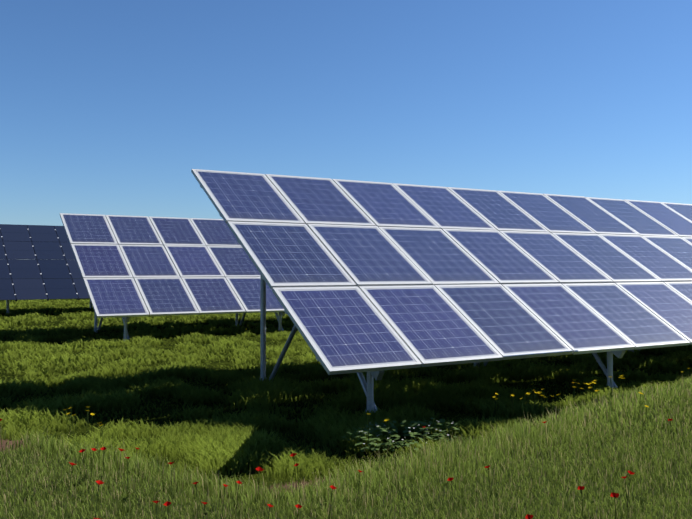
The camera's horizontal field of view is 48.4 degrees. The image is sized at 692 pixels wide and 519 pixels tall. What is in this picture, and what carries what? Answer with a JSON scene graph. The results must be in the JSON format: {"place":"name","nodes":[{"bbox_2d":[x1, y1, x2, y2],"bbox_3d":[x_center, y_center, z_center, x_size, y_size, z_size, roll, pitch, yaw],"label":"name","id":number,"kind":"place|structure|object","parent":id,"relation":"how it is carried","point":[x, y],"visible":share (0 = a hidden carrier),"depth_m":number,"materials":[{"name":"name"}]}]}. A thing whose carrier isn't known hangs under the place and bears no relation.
{"place":"outdoors","nodes":[
{"label":"outdoors","id":0,"kind":"place"},
{"bbox_2d":[0,299,298,334],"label":"grass","id":1,"kind":"structure","parent":0,"point":[30,313],"depth_m":20.75,"materials":[{"name":"green plant"}]},
{"bbox_2d":[0,278,691,518],"bbox_3d":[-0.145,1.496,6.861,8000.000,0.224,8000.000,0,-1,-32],"label":"ground","id":2,"kind":"structure","parent":0,"point":[452,414],"depth_m":5.38,"materials":[{"name":"green plant"}]},
{"bbox_2d":[0,224,91,312],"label":"solar panel array","id":3,"kind":"object","parent":2,"relation":"on","point":[48,269],"visible":0.08,"depth_m":24.50,"materials":[{"name":"glass"}]},
{"bbox_2d":[60,213,284,340],"bbox_3d":[5.847,0.444,23.449,27.164,2.903,3.576,0,-1,-32],"label":"solar panel array","id":4,"kind":"object","parent":2,"relation":"on","point":[132,266],"visible":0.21,"depth_m":17.14,"materials":[{"name":"glass"}]},
{"bbox_2d":[0,418,672,518],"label":"poppies","id":5,"kind":"object","parent":2,"relation":"on","point":[527,516],"visible":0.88,"depth_m":4.38,"materials":[{"name":"red plant"}]},
{"bbox_2d":[0,361,691,440],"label":"grass","id":6,"kind":"structure","parent":2,"relation":"on","point":[406,399],"depth_m":8.21,"materials":[{"name":"green plant"}]},
{"bbox_2d":[0,326,691,381],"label":"grass","id":7,"kind":"structure","parent":2,"relation":"on","point":[32,349],"depth_m":12.61,"materials":[{"name":"green plant"}]},
{"bbox_2d":[64,329,689,453],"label":"yellow flowers","id":8,"kind":"object","parent":2,"relation":"on","point":[512,395],"visible":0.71,"depth_m":7.20,"materials":[{"name":"yellow plant"}]},
{"bbox_2d":[342,417,463,451],"bbox_3d":[0.462,1.441,6.433,1.155,0.183,0.800,1,-1,-57],"label":"weed plant","id":9,"kind":"object","parent":2,"relation":"on","point":[410,433],"visible":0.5,"depth_m":6.37,"materials":[{"name":"green plant"}]},
{"bbox_2d":[191,169,691,414],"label":"solar panel array","id":10,"kind":"object","parent":2,"relation":"on","point":[373,280],"visible":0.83,"depth_m":9.54,"materials":[{"name":"glass"}]},
{"bbox_2d":[0,0,691,259],"label":"sky","id":11,"kind":"structure","parent":0,"point":[108,107],"materials":[{"name":"blue"}]}
]}

